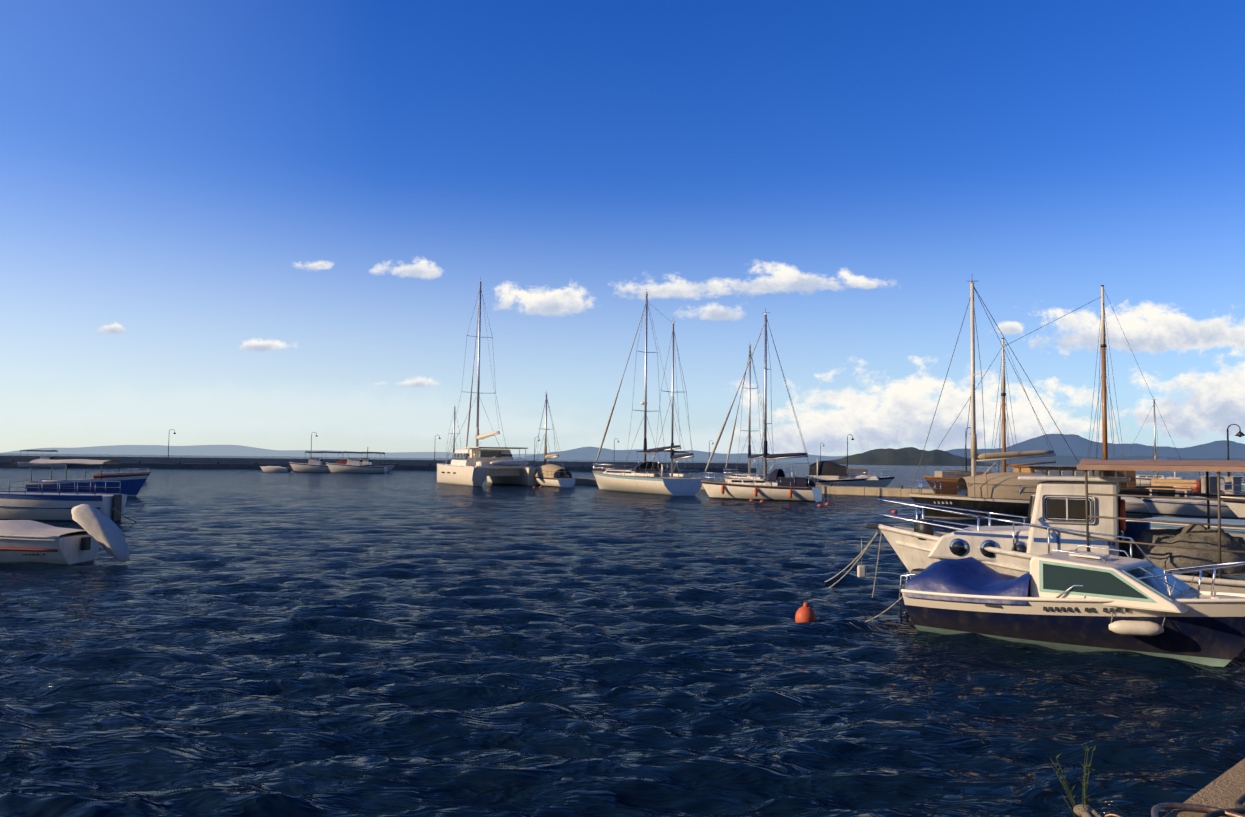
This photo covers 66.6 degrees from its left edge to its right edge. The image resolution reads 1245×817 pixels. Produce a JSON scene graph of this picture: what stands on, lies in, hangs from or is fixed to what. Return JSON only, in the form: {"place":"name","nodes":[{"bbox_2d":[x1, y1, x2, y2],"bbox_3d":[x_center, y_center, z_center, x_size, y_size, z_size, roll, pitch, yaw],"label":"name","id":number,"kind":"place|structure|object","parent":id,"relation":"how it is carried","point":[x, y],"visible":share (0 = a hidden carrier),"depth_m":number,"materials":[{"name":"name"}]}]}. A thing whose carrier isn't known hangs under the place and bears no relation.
{"place":"outdoors","nodes":[
{"label":"outdoors","id":0,"kind":"place"},
{"bbox_2d":[3,445,535,457],"bbox_3d":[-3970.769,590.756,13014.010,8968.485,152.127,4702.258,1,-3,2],"label":"hill","id":1,"kind":"structure","parent":0,"point":[221,450],"depth_m":12040.88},
{"bbox_2d":[0,466,1244,816],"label":"sea waves","id":2,"kind":"object","parent":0,"point":[312,644],"depth_m":11.08,"materials":[{"name":"blue liquid"}]},
{"bbox_2d":[18,450,67,467],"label":"boat","id":3,"kind":"object","parent":2,"relation":"on","point":[28,465],"visible":0.58,"depth_m":164.79,"materials":[{"name":"blue paint"}]},
{"bbox_2d":[0,479,127,521],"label":"boat","id":4,"kind":"object","parent":2,"relation":"on","point":[36,505],"visible":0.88,"depth_m":34.88,"materials":[{"name":"paint"}]},
{"bbox_2d":[0,504,129,564],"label":"covered dinghy","id":5,"kind":"object","parent":2,"relation":"on","point":[27,541],"visible":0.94,"depth_m":21.65,"materials":[{"name":"white paint"}]},
{"bbox_2d":[26,459,148,495],"bbox_3d":[-32.110,4.311,57.324,6.816,2.490,2.288,1,-3,-1],"label":"canopied boat","id":6,"kind":"object","parent":2,"relation":"on","point":[131,485],"visible":0.79,"depth_m":56.61,"materials":[{"name":"paint"}]},
{"bbox_2d":[93,468,150,478],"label":"boat","id":7,"kind":"object","parent":2,"relation":"on","point":[112,475],"visible":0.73,"depth_m":89.27,"materials":[{"name":"paint"}]},
{"bbox_2d":[260,466,290,471],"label":"skiff","id":8,"kind":"object","parent":2,"relation":"on","point":[273,469],"visible":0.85,"depth_m":149.37,"materials":[{"name":"white plastic"}]},
{"bbox_2d":[289,451,342,472],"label":"work boat","id":9,"kind":"object","parent":2,"relation":"on","point":[314,464],"visible":0.67,"depth_m":150.23,"materials":[{"name":"white paint"}]},
{"bbox_2d":[326,451,386,472],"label":"work boat","id":10,"kind":"object","parent":2,"relation":"on","point":[353,465],"visible":0.9,"depth_m":149.21,"materials":[{"name":"white paint"}]},
{"bbox_2d":[337,449,396,472],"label":"work boat","id":11,"kind":"object","parent":2,"relation":"on","point":[367,461],"visible":0.33,"depth_m":154.52,"materials":[{"name":"white paint"}]},
{"bbox_2d":[445,406,460,461],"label":"sloop","id":12,"kind":"object","parent":2,"relation":"on","point":[454,439],"visible":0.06,"depth_m":129.39,"materials":[{"name":"white paint"}]},
{"bbox_2d":[437,277,537,485],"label":"catamaran","id":13,"kind":"object","parent":2,"relation":"on","point":[473,466],"visible":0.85,"depth_m":90.53,"materials":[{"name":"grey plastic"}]},
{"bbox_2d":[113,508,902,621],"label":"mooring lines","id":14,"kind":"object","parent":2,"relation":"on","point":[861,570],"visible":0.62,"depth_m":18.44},
{"bbox_2d":[532,390,574,486],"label":"sloop","id":15,"kind":"object","parent":2,"relation":"on","point":[549,475],"visible":0.81,"depth_m":87.12,"materials":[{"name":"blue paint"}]},
{"bbox_2d":[593,292,701,495],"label":"sailboat","id":16,"kind":"object","parent":2,"relation":"on","point":[644,477],"visible":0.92,"depth_m":71.48,"materials":[{"name":"white paint"}]},
{"bbox_2d":[723,344,789,481],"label":"sloop","id":17,"kind":"object","parent":2,"relation":"on","point":[750,476],"visible":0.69,"depth_m":82.81,"materials":[{"name":"white paint"}]},
{"bbox_2d":[700,308,821,501],"bbox_3d":[8.938,-0.100,62.581,8.286,13.100,3.307,-1,-4,28],"label":"sloop","id":18,"kind":"object","parent":2,"relation":"on","point":[776,485],"visible":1,"depth_m":61.61,"materials":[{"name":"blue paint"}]},
{"bbox_2d":[805,457,894,486],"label":"motor cruiser","id":19,"kind":"object","parent":2,"relation":"on","point":[825,472],"visible":0.75,"depth_m":82.53,"materials":[{"name":"blue paint"}]},
{"bbox_2d":[907,281,1084,520],"bbox_3d":[17.460,-0.352,43.276,8.796,11.700,2.860,0,-3,6],"label":"sailboat","id":20,"kind":"object","parent":2,"relation":"on","point":[1009,493],"visible":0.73,"depth_m":42.66,"materials":[{"name":"paint"}]},
{"bbox_2d":[921,285,1180,498],"bbox_3d":[25.439,-0.387,56.336,15.304,14.070,4.299,1,-3,2],"label":"sailboat","id":21,"kind":"object","parent":2,"relation":"on","point":[1074,471],"visible":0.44,"depth_m":56.03,"materials":[{"name":"brown wood"}]},
{"bbox_2d":[866,458,1244,593],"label":"fishing boat","id":22,"kind":"object","parent":2,"relation":"on","point":[1068,512],"visible":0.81,"depth_m":15.49,"materials":[{"name":"grey paint"}]},
{"bbox_2d":[899,545,1244,666],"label":"cabin cruiser","id":23,"kind":"object","parent":2,"relation":"on","point":[1076,600],"visible":0.94,"depth_m":12.61,"materials":[{"name":"blue paint"}]},
{"bbox_2d":[1121,497,1149,514],"bbox_3d":[25.106,5.085,48.324,5.018,1.264,1.858,0,-3,4],"label":"boat","id":24,"kind":"object","parent":2,"relation":"on","point":[1133,504],"visible":0.19,"depth_m":47.51,"materials":[{"name":"white fabric"}]},
{"bbox_2d":[1131,399,1191,487],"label":"sloop","id":25,"kind":"object","parent":2,"relation":"on","point":[1144,479],"visible":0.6,"depth_m":114.79,"materials":[{"name":"white paint"}]},
{"bbox_2d":[1126,517,1244,540],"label":"boat","id":26,"kind":"object","parent":2,"relation":"on","point":[1236,531],"visible":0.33,"depth_m":26.36,"materials":[{"name":"paint"}]},
{"bbox_2d":[1141,496,1237,518],"bbox_3d":[27.385,4.832,44.540,6.018,1.411,2.158,1,-3,0],"label":"boat","id":27,"kind":"object","parent":2,"relation":"on","point":[1178,506],"visible":0.62,"depth_m":44.01,"materials":[{"name":"blue paint"}]},
{"bbox_2d":[1175,490,1244,497],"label":"pier","id":28,"kind":"structure","parent":2,"relation":"in","point":[1206,493],"depth_m":56.89,"materials":[{"name":"concrete"}]},
{"bbox_2d":[1146,476,1241,496],"bbox_3d":[31.393,4.256,51.703,2.676,1.030,14.584,-2,-4,39],"label":"pier bench and bins","id":29,"kind":"object","parent":28,"relation":"on","point":[1198,486],"visible":0.88,"depth_m":55.77,"materials":[{"name":"wood"}]},
{"bbox_2d":[1173,471,1244,491],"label":"boat","id":30,"kind":"object","parent":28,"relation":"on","point":[1222,487],"visible":0.12,"depth_m":64.31,"materials":[{"name":"white paint"}]},
{"bbox_2d":[1220,484,1244,516],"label":"motor cruiser","id":31,"kind":"object","parent":2,"relation":"on","point":[1237,508],"visible":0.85,"depth_m":34.72,"materials":[{"name":"white paint"}]},
{"bbox_2d":[0,453,1244,814],"bbox_3d":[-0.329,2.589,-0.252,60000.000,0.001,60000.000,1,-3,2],"label":"sea","id":32,"kind":"structure","parent":0,"point":[568,461],"depth_m":1415.64,"materials":[{"name":"liquid"}]},
{"bbox_2d":[0,456,755,471],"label":"breakwater wall","id":33,"kind":"structure","parent":32,"relation":"in","point":[171,463],"depth_m":182.30,"materials":[{"name":"grey concrete"}]},
{"bbox_2d":[168,429,823,461],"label":"street lamps","id":34,"kind":"object","parent":33,"relation":"on","point":[534,447],"visible":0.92,"depth_m":205.92,"materials":[{"name":"black metal"}]},
{"bbox_2d":[575,478,934,496],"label":"pier","id":35,"kind":"structure","parent":32,"relation":"on","point":[874,491],"depth_m":73.54,"materials":[{"name":"concrete"}]},
{"bbox_2d":[795,602,816,622],"bbox_3d":[2.876,3.270,14.880,0.332,0.446,0.340,2,-3,-16],"label":"buoy","id":36,"kind":"object","parent":32,"relation":"on","point":[805,612],"visible":0.54,"depth_m":14.78,"materials":[{"name":"orange plastic"}]},
{"bbox_2d":[0,0,1244,455],"label":"sky","id":37,"kind":"structure","parent":0,"point":[264,224],"materials":[{"name":"blue"}]},
{"bbox_2d":[513,447,849,461],"bbox_3d":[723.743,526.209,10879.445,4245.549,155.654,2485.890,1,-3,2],"label":"hill","id":38,"kind":"structure","parent":0,"point":[586,453],"depth_m":10140.02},
{"bbox_2d":[795,447,996,465],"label":"island hill","id":39,"kind":"structure","parent":0,"point":[904,456],"depth_m":1313.52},
{"bbox_2d":[839,424,1244,478],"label":"street lamps","id":40,"kind":"object","parent":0,"point":[944,474],"visible":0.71,"depth_m":111.97,"materials":[{"name":"metal"},{"name":"paint"},{"name":"canvas"}]},
{"bbox_2d":[946,434,1244,458],"bbox_3d":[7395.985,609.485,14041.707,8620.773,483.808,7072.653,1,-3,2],"label":"mountains","id":41,"kind":"structure","parent":0,"point":[1078,445],"depth_m":13144.41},
{"bbox_2d":[970,455,1244,465],"bbox_3d":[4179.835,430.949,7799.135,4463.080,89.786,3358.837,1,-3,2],"label":"hills","id":42,"kind":"structure","parent":0,"point":[1065,460],"depth_m":7559.49,"materials":[{"name":"green plant"}]},
{"bbox_2d":[1164,758,1244,816],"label":"quay pavement","id":43,"kind":"structure","parent":0,"point":[1226,790],"depth_m":3.93,"materials":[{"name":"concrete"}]},
{"bbox_2d":[1045,745,1095,816],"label":"quay weed","id":44,"kind":"object","parent":43,"relation":"on","point":[1085,799],"visible":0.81,"depth_m":3.98,"materials":[{"name":"green plant"}]},
{"bbox_2d":[1104,813,1121,816],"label":"mooring ring","id":45,"kind":"object","parent":43,"relation":"on","point":[1111,814],"visible":0.91,"depth_m":3.51,"materials":[{"name":"metal"}]},
{"bbox_2d":[1073,793,1244,816],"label":"mooring ropes","id":46,"kind":"object","parent":43,"relation":"on","point":[1083,810],"visible":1,"depth_m":3.67,"materials":[{"name":"grey fabric"}]}
]}

